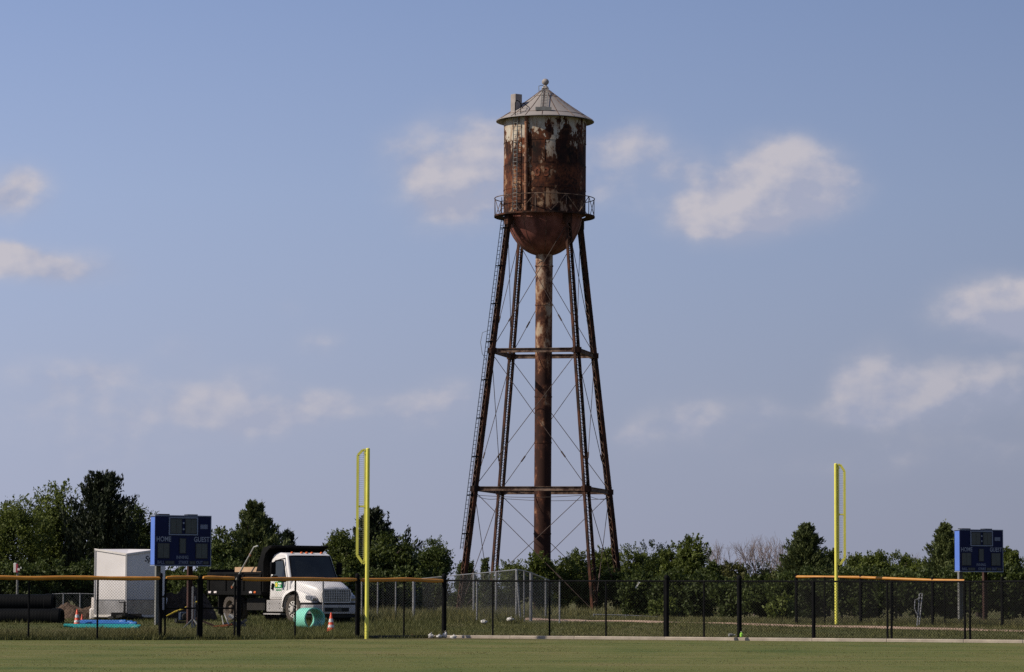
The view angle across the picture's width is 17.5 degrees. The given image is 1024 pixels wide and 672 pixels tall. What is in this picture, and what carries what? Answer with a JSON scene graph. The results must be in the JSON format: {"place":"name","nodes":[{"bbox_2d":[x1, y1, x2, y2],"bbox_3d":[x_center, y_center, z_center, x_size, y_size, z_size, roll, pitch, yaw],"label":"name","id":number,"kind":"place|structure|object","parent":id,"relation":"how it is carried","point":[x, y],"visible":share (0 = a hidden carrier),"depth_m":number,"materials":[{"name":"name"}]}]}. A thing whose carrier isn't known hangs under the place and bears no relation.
{"place":"outdoors","nodes":[
{"label":"outdoors","id":0,"kind":"place"},
{"bbox_2d":[0,614,375,632],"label":"tall grass","id":1,"kind":"structure","parent":0,"point":[172,620],"depth_m":115.89,"materials":[{"name":"green plant"}]},
{"bbox_2d":[0,624,443,639],"bbox_3d":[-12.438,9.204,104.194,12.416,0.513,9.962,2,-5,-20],"label":"tall grass","id":2,"kind":"structure","parent":0,"point":[105,633],"depth_m":100.97,"materials":[{"name":"green plant"}]},
{"bbox_2d":[241,615,448,638],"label":"tall grass","id":3,"kind":"structure","parent":0,"point":[338,632],"depth_m":111.12,"materials":[{"name":"green plant"}]},
{"bbox_2d":[342,602,534,623],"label":"tall grass","id":4,"kind":"structure","parent":0,"point":[471,617],"depth_m":123.14,"materials":[{"name":"green plant"}]},
{"bbox_2d":[0,600,1023,671],"bbox_3d":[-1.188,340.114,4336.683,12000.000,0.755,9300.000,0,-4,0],"label":"ground","id":5,"kind":"structure","parent":0,"point":[557,658],"depth_m":76.33,"materials":[{"name":"green plant"}]},
{"bbox_2d":[0,558,47,593],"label":"shrub","id":6,"kind":"object","parent":5,"relation":"on","point":[8,569],"visible":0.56,"depth_m":158.95,"materials":[{"name":"green plant"}]},
{"bbox_2d":[0,608,62,622],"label":"drain pipe","id":7,"kind":"object","parent":5,"relation":"on","point":[54,615],"visible":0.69,"depth_m":116.88,"materials":[{"name":"black plastic"}]},
{"bbox_2d":[0,493,65,567],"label":"leafy tree","id":8,"kind":"object","parent":5,"relation":"on","point":[18,522],"visible":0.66,"depth_m":171.00,"materials":[{"name":"green plant"}]},
{"bbox_2d":[15,477,86,571],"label":"leafy tree","id":9,"kind":"object","parent":5,"relation":"on","point":[58,499],"visible":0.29,"depth_m":175.74,"materials":[{"name":"green plant"}]},
{"bbox_2d":[30,554,86,607],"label":"shrub","id":10,"kind":"object","parent":5,"relation":"on","point":[54,586],"visible":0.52,"depth_m":161.14,"materials":[{"name":"green plant"}]},
{"bbox_2d":[52,593,91,607],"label":"wire enclosure","id":11,"kind":"object","parent":5,"relation":"on","point":[80,605],"visible":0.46,"depth_m":149.53,"materials":[{"name":"metal"}]},
{"bbox_2d":[58,602,90,619],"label":"dirt heap","id":12,"kind":"object","parent":5,"relation":"on","point":[72,610],"visible":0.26,"depth_m":126.95,"materials":[{"name":"brown soil"}]},
{"bbox_2d":[67,555,93,608],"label":"shrub","id":13,"kind":"object","parent":5,"relation":"on","point":[87,571],"visible":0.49,"depth_m":162.13,"materials":[{"name":"green plant"}]},
{"bbox_2d":[0,573,162,639],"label":"outfield fence","id":14,"kind":"object","parent":5,"relation":"on","point":[94,578],"visible":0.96,"depth_m":98.95,"materials":[{"name":"black metal"}]},
{"bbox_2d":[57,469,145,572],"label":"cedar tree","id":15,"kind":"object","parent":5,"relation":"on","point":[103,521],"visible":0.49,"depth_m":171.94,"materials":[{"name":"green plant"}]},
{"bbox_2d":[89,548,166,619],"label":"cargo trailer","id":16,"kind":"object","parent":5,"relation":"on","point":[121,562],"visible":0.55,"depth_m":123.96,"materials":[{"name":"metal"}]},
{"bbox_2d":[127,501,158,548],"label":"leafy tree","id":17,"kind":"object","parent":5,"relation":"on","point":[145,534],"visible":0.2,"depth_m":175.49,"materials":[{"name":"green plant"}]},
{"bbox_2d":[165,566,193,592],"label":"shrub","id":18,"kind":"object","parent":5,"relation":"on","point":[168,572],"visible":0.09,"depth_m":161.13,"materials":[{"name":"green plant"}]},
{"bbox_2d":[150,514,211,624],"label":"scoreboard","id":19,"kind":"object","parent":5,"relation":"on","point":[181,540],"visible":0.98,"depth_m":115.27,"materials":[{"name":"blue metal"}]},
{"bbox_2d":[162,585,217,620],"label":"mulch heap","id":20,"kind":"object","parent":5,"relation":"on","point":[176,602],"visible":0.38,"depth_m":126.17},
{"bbox_2d":[183,586,196,627],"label":"jack post","id":21,"kind":"object","parent":5,"relation":"on","point":[193,600],"visible":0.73,"depth_m":112.59,"materials":[{"name":"metal"}]},
{"bbox_2d":[167,562,219,604],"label":"shrub","id":22,"kind":"object","parent":5,"relation":"on","point":[203,571],"visible":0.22,"depth_m":157.24,"materials":[{"name":"green plant"}]},
{"bbox_2d":[198,576,201,639],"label":"gate post","id":23,"kind":"object","parent":5,"relation":"on","point":[200,591],"visible":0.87,"depth_m":100.38,"materials":[{"name":"black metal"}]},
{"bbox_2d":[164,576,198,638],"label":"fence gate","id":24,"kind":"structure","parent":23,"relation":"attached to","point":[194,578],"depth_m":100.03,"materials":[{"name":"black metal"}]},
{"bbox_2d":[201,575,235,638],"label":"fence gate","id":25,"kind":"structure","parent":23,"relation":"attached to","point":[218,578],"depth_m":100.78,"materials":[{"name":"black metal"}]},
{"bbox_2d":[195,613,246,626],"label":"scrap pile","id":26,"kind":"object","parent":5,"relation":"on","point":[228,624],"visible":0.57,"depth_m":112.99,"materials":[{"name":"white plastic"}]},
{"bbox_2d":[198,525,248,615],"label":"leafy tree","id":27,"kind":"object","parent":5,"relation":"on","point":[220,550],"visible":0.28,"depth_m":160.21,"materials":[{"name":"green plant"}]},
{"bbox_2d":[203,555,261,614],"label":"shrub","id":28,"kind":"object","parent":5,"relation":"on","point":[229,565],"visible":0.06,"depth_m":156.35,"materials":[{"name":"green plant"}]},
{"bbox_2d":[225,499,289,615],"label":"cedar tree","id":29,"kind":"object","parent":5,"relation":"on","point":[258,528],"visible":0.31,"depth_m":164.22,"materials":[{"name":"green plant"}]},
{"bbox_2d":[207,545,354,621],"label":"dump truck","id":30,"kind":"object","parent":5,"relation":"on","point":[292,561],"visible":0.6,"depth_m":120.33,"materials":[{"name":"white paint"}]},
{"bbox_2d":[235,567,256,571],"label":"load board","id":31,"kind":"object","parent":30,"relation":"on","point":[247,569],"visible":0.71,"depth_m":121.96,"materials":[{"name":"brown wood"}]},
{"bbox_2d":[279,528,297,544],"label":"cedar tree","id":32,"kind":"object","parent":5,"relation":"on","point":[291,534],"visible":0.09,"depth_m":169.57,"materials":[{"name":"green plant"}]},
{"bbox_2d":[236,573,359,638],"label":"outfield fence","id":33,"kind":"object","parent":5,"relation":"on","point":[240,578],"visible":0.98,"depth_m":102.80,"materials":[{"name":"black metal"}]},
{"bbox_2d":[296,607,324,627],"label":"mint pipe","id":34,"kind":"object","parent":5,"relation":"on","point":[303,610],"visible":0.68,"depth_m":113.10,"materials":[{"name":"plastic"}]},
{"bbox_2d":[318,528,369,581],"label":"leafy tree","id":35,"kind":"object","parent":5,"relation":"on","point":[341,545],"visible":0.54,"depth_m":171.36,"materials":[{"name":"green plant"}]},
{"bbox_2d":[334,566,364,604],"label":"shrub","id":36,"kind":"object","parent":5,"relation":"on","point":[348,575],"visible":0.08,"depth_m":164.22,"materials":[{"name":"green plant"}]},
{"bbox_2d":[356,448,369,638],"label":"foul pole","id":37,"kind":"object","parent":5,"relation":"on","point":[366,471],"visible":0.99,"depth_m":104.04,"materials":[{"name":"yellow metal"}]},
{"bbox_2d":[329,506,422,608],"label":"cedar tree","id":38,"kind":"object","parent":5,"relation":"on","point":[377,523],"visible":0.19,"depth_m":181.26,"materials":[{"name":"green plant"}]},
{"bbox_2d":[356,565,401,610],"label":"shrub","id":39,"kind":"object","parent":5,"relation":"on","point":[373,573],"visible":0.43,"depth_m":167.06,"materials":[{"name":"green plant"}]},
{"bbox_2d":[362,530,420,608],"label":"leafy tree","id":40,"kind":"object","parent":5,"relation":"on","point":[392,556],"visible":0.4,"depth_m":173.11,"materials":[{"name":"green plant"}]},
{"bbox_2d":[361,582,434,615],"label":"wire enclosure","id":41,"kind":"object","parent":5,"relation":"on","point":[396,596],"visible":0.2,"depth_m":127.61,"materials":[{"name":"metal"}]},
{"bbox_2d":[358,574,446,638],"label":"outfield fence","id":42,"kind":"object","parent":5,"relation":"on","point":[420,580],"visible":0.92,"depth_m":105.72,"materials":[{"name":"black metal"}]},
{"bbox_2d":[386,564,431,609],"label":"shrub","id":43,"kind":"object","parent":5,"relation":"on","point":[395,572],"visible":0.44,"depth_m":168.86,"materials":[{"name":"green plant"}]},
{"bbox_2d":[413,565,450,610],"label":"shrub","id":44,"kind":"object","parent":5,"relation":"on","point":[430,573],"visible":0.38,"depth_m":173.08,"materials":[{"name":"green plant"}]},
{"bbox_2d":[413,535,456,609],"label":"leafy tree","id":45,"kind":"object","parent":5,"relation":"on","point":[436,554],"visible":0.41,"depth_m":177.20,"materials":[{"name":"green plant"}]},
{"bbox_2d":[447,583,478,606],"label":"shrub","id":46,"kind":"object","parent":5,"relation":"on","point":[452,598],"visible":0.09,"depth_m":270.75,"materials":[{"name":"green plant"}]},
{"bbox_2d":[452,560,478,609],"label":"leafy tree","id":47,"kind":"object","parent":5,"relation":"on","point":[470,568],"visible":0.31,"depth_m":267.00,"materials":[{"name":"green plant"}]},
{"bbox_2d":[478,557,491,608],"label":"cedar tree","id":48,"kind":"object","parent":5,"relation":"on","point":[484,567],"visible":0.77,"depth_m":244.19,"materials":[{"name":"green plant"}]},
{"bbox_2d":[420,569,551,620],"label":"wire enclosure","id":49,"kind":"object","parent":5,"relation":"on","point":[524,593],"visible":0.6,"depth_m":136.60,"materials":[{"name":"metal"}]},
{"bbox_2d":[471,574,508,608],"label":"shrub","id":50,"kind":"object","parent":5,"relation":"on","point":[503,600],"visible":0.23,"depth_m":250.74,"materials":[{"name":"green plant"}]},
{"bbox_2d":[491,558,532,607],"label":"shrub","id":51,"kind":"object","parent":5,"relation":"on","point":[511,566],"visible":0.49,"depth_m":253.30,"materials":[{"name":"green plant"}]},
{"bbox_2d":[476,582,560,621],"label":"wire enclosure","id":52,"kind":"object","parent":5,"relation":"on","point":[559,591],"visible":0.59,"depth_m":119.61,"materials":[{"name":"metal"}]},
{"bbox_2d":[456,79,620,610],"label":"water tower","id":53,"kind":"structure","parent":5,"relation":"on","point":[544,213],"depth_m":259.32,"materials":[{"name":"brown metal"}]},
{"bbox_2d":[522,550,560,610],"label":"shrub","id":54,"kind":"object","parent":5,"relation":"on","point":[537,565],"visible":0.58,"depth_m":254.82,"materials":[{"name":"green plant"}]},
{"bbox_2d":[551,555,584,609],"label":"shrub","id":55,"kind":"object","parent":5,"relation":"on","point":[569,574],"visible":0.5,"depth_m":260.70,"materials":[{"name":"green plant"}]},
{"bbox_2d":[566,547,591,610],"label":"shrub","id":56,"kind":"object","parent":5,"relation":"on","point":[577,555],"visible":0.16,"depth_m":271.10,"materials":[{"name":"green plant"}]},
{"bbox_2d":[573,566,607,609],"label":"shrub","id":57,"kind":"object","parent":5,"relation":"on","point":[586,591],"visible":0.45,"depth_m":260.57,"materials":[{"name":"green plant"}]},
{"bbox_2d":[590,545,625,610],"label":"shrub","id":58,"kind":"object","parent":5,"relation":"on","point":[608,552],"visible":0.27,"depth_m":272.58,"materials":[{"name":"green plant"}]},
{"bbox_2d":[598,565,630,610],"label":"shrub","id":59,"kind":"object","parent":5,"relation":"on","point":[605,575],"visible":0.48,"depth_m":260.69,"materials":[{"name":"green plant"}]},
{"bbox_2d":[612,541,649,579],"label":"leafy tree","id":60,"kind":"object","parent":5,"relation":"on","point":[628,564],"visible":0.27,"depth_m":268.76,"materials":[{"name":"green plant"}]},
{"bbox_2d":[615,568,660,616],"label":"shrub","id":61,"kind":"object","parent":5,"relation":"on","point":[640,596],"visible":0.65,"depth_m":171.02,"materials":[{"name":"green plant"}]},
{"bbox_2d":[632,539,670,579],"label":"leafy tree","id":62,"kind":"object","parent":5,"relation":"on","point":[649,564],"visible":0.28,"depth_m":260.70,"materials":[{"name":"green plant"}]},
{"bbox_2d":[645,596,684,617],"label":"shrub","id":63,"kind":"object","parent":5,"relation":"on","point":[653,605],"visible":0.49,"depth_m":149.16,"materials":[{"name":"green plant"}]},
{"bbox_2d":[643,566,692,616],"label":"shrub","id":64,"kind":"object","parent":5,"relation":"on","point":[673,573],"visible":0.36,"depth_m":165.17,"materials":[{"name":"green plant"}]},
{"bbox_2d":[653,540,684,576],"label":"leafy tree","id":65,"kind":"object","parent":5,"relation":"on","point":[666,559],"visible":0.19,"depth_m":255.16,"materials":[{"name":"green plant"}]},
{"bbox_2d":[672,533,711,579],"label":"leafy tree","id":66,"kind":"object","parent":5,"relation":"on","point":[691,557],"visible":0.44,"depth_m":250.90,"materials":[{"name":"green plant"}]},
{"bbox_2d":[678,570,725,617],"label":"shrub","id":67,"kind":"object","parent":5,"relation":"on","point":[701,576],"visible":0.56,"depth_m":163.09,"materials":[{"name":"green plant"}]},
{"bbox_2d":[697,558,724,607],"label":"leafy tree","id":68,"kind":"object","parent":5,"relation":"on","point":[713,565],"visible":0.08,"depth_m":248.99,"materials":[{"name":"green plant"}]},
{"bbox_2d":[704,543,750,573],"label":"bare tree","id":69,"kind":"object","parent":5,"relation":"on","point":[715,555],"visible":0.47,"depth_m":285.22,"materials":[{"name":"grey plant"}]},
{"bbox_2d":[433,635,1023,642],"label":"kerb","id":70,"kind":"structure","parent":5,"relation":"on","point":[752,639],"depth_m":102.88,"materials":[{"name":"concrete"}]},
{"bbox_2d":[446,580,664,636],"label":"outfield fence","id":71,"kind":"object","parent":70,"relation":"on","point":[574,581],"visible":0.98,"depth_m":105.38,"materials":[{"name":"black metal"}]},
{"bbox_2d":[664,575,741,636],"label":"outfield fence","id":72,"kind":"object","parent":70,"relation":"on","point":[667,603],"visible":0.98,"depth_m":103.63,"materials":[{"name":"black metal"}]},
{"bbox_2d":[741,580,1023,639],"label":"outfield fence","id":73,"kind":"object","parent":70,"relation":"on","point":[814,616],"visible":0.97,"depth_m":101.32,"materials":[{"name":"black metal"}]},
{"bbox_2d":[437,620,1023,639],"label":"short grass","id":74,"kind":"structure","parent":5,"relation":"on","point":[560,625],"depth_m":111.81,"materials":[{"name":"green plant"}]},
{"bbox_2d":[706,575,754,617],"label":"shrub","id":75,"kind":"object","parent":5,"relation":"on","point":[723,601],"visible":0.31,"depth_m":161.03,"materials":[{"name":"green plant"}]},
{"bbox_2d":[717,560,752,579],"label":"shrub","id":76,"kind":"object","parent":5,"relation":"on","point":[726,568],"visible":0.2,"depth_m":261.08,"materials":[{"name":"green plant"}]},
{"bbox_2d":[733,573,774,617],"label":"shrub","id":77,"kind":"object","parent":5,"relation":"on","point":[761,613],"visible":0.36,"depth_m":158.99,"materials":[{"name":"green plant"}]},
{"bbox_2d":[731,537,779,615],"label":"bare tree","id":78,"kind":"object","parent":5,"relation":"on","point":[752,550],"visible":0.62,"depth_m":286.58,"materials":[{"name":"grey plant"}]},
{"bbox_2d":[746,558,772,615],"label":"shrub","id":79,"kind":"object","parent":5,"relation":"on","point":[759,571],"visible":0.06,"depth_m":263.19,"materials":[{"name":"green plant"}]},
{"bbox_2d":[745,535,790,568],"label":"bare tree","id":80,"kind":"object","parent":5,"relation":"on","point":[769,555],"visible":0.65,"depth_m":282.33,"materials":[{"name":"grey plant"}]},
{"bbox_2d":[525,611,1023,627],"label":"tall grass","id":81,"kind":"structure","parent":5,"relation":"on","point":[715,619],"depth_m":128.82,"materials":[{"name":"green plant"}]},
{"bbox_2d":[762,591,794,619],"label":"shrub","id":82,"kind":"object","parent":5,"relation":"on","point":[784,606],"visible":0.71,"depth_m":140.18,"materials":[{"name":"green plant"}]},
{"bbox_2d":[760,569,806,614],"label":"shrub","id":83,"kind":"object","parent":5,"relation":"on","point":[789,575],"visible":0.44,"depth_m":156.96,"materials":[{"name":"green plant"}]},
{"bbox_2d":[766,522,833,615],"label":"cedar tree","id":84,"kind":"object","parent":5,"relation":"on","point":[803,549],"visible":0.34,"depth_m":232.91,"materials":[{"name":"green plant"}]},
{"bbox_2d":[791,564,831,617],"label":"shrub","id":85,"kind":"object","parent":5,"relation":"on","point":[808,570],"visible":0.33,"depth_m":155.15,"materials":[{"name":"green plant"}]},
{"bbox_2d":[822,547,844,615],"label":"leafy tree","id":86,"kind":"object","parent":5,"relation":"on","point":[829,553],"visible":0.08,"depth_m":235.14,"materials":[{"name":"green plant"}]},
{"bbox_2d":[815,564,863,617],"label":"shrub","id":87,"kind":"object","parent":5,"relation":"on","point":[842,571],"visible":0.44,"depth_m":153.02,"materials":[{"name":"green plant"}]},
{"bbox_2d":[834,463,845,623],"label":"foul pole","id":88,"kind":"object","parent":5,"relation":"on","point":[837,468],"visible":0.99,"depth_m":118.81,"materials":[{"name":"yellow metal"}]},
{"bbox_2d":[838,551,862,573],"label":"shrub","id":89,"kind":"object","parent":5,"relation":"on","point":[852,562],"visible":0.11,"depth_m":225.23,"materials":[{"name":"green plant"}]},
{"bbox_2d":[842,563,891,617],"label":"shrub","id":90,"kind":"object","parent":5,"relation":"on","point":[865,569],"visible":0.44,"depth_m":152.26,"materials":[{"name":"green plant"}]},
{"bbox_2d":[855,548,890,575],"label":"shrub","id":91,"kind":"object","parent":5,"relation":"on","point":[879,559],"visible":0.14,"depth_m":221.10,"materials":[{"name":"green plant"}]},
{"bbox_2d":[872,566,914,617],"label":"shrub","id":92,"kind":"object","parent":5,"relation":"on","point":[897,572],"visible":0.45,"depth_m":151.30,"materials":[{"name":"green plant"}]},
{"bbox_2d":[886,548,913,616],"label":"shrub","id":93,"kind":"object","parent":5,"relation":"on","point":[905,561],"visible":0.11,"depth_m":225.37,"materials":[{"name":"green plant"}]},
{"bbox_2d":[795,574,1023,625],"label":"fence","id":94,"kind":"object","parent":5,"relation":"on","point":[860,577],"visible":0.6,"depth_m":118.62,"materials":[{"name":"black metal"}]},
{"bbox_2d":[907,557,927,572],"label":"shrub","id":95,"kind":"object","parent":5,"relation":"on","point":[915,564],"visible":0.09,"depth_m":223.17,"materials":[{"name":"green plant"}]},
{"bbox_2d":[893,566,945,618],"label":"shrub","id":96,"kind":"object","parent":5,"relation":"on","point":[924,573],"visible":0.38,"depth_m":150.20,"materials":[{"name":"green plant"}]},
{"bbox_2d":[915,519,954,616],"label":"cedar tree","id":97,"kind":"object","parent":5,"relation":"on","point":[941,548],"visible":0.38,"depth_m":214.99,"materials":[{"name":"green plant"}]},
{"bbox_2d":[924,563,971,618],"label":"shrub","id":98,"kind":"object","parent":5,"relation":"on","point":[950,573],"visible":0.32,"depth_m":150.10,"materials":[{"name":"green plant"}]},
{"bbox_2d":[954,528,1002,618],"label":"scoreboard","id":99,"kind":"object","parent":5,"relation":"on","point":[978,550],"visible":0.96,"depth_m":137.71,"materials":[{"name":"blue metal"}]},
{"bbox_2d":[955,572,1007,618],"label":"shrub","id":100,"kind":"object","parent":5,"relation":"on","point":[972,576],"visible":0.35,"depth_m":149.10,"materials":[{"name":"green plant"}]},
{"bbox_2d":[987,560,1023,619],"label":"shrub","id":101,"kind":"object","parent":5,"relation":"on","point":[1014,575],"visible":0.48,"depth_m":149.06,"materials":[{"name":"green plant"}]},
{"bbox_2d":[1003,546,1023,575],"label":"leafy tree","id":102,"kind":"object","parent":5,"relation":"on","point":[1010,556],"visible":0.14,"depth_m":216.85,"materials":[{"name":"green plant"}]},
{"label":"drain pipe","id":103,"kind":"object","parent":5,"relation":"on","visible":0},
{"bbox_2d":[0,594,55,608],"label":"drain pipe","id":104,"kind":"object","parent":103,"relation":"on","point":[42,601],"visible":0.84,"depth_m":117.63,"materials":[{"name":"black plastic"}]},
{"bbox_2d":[0,0,1023,592],"label":"sky","id":105,"kind":"structure","parent":0,"point":[248,248],"materials":[{"name":"blue"}]},
{"bbox_2d":[447,603,719,615],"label":"tall grass","id":106,"kind":"structure","parent":0,"point":[573,611],"depth_m":194.41,"materials":[{"name":"green plant"}]},
{"bbox_2d":[525,618,1023,631],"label":"path","id":107,"kind":"structure","parent":0,"point":[852,626],"depth_m":116.12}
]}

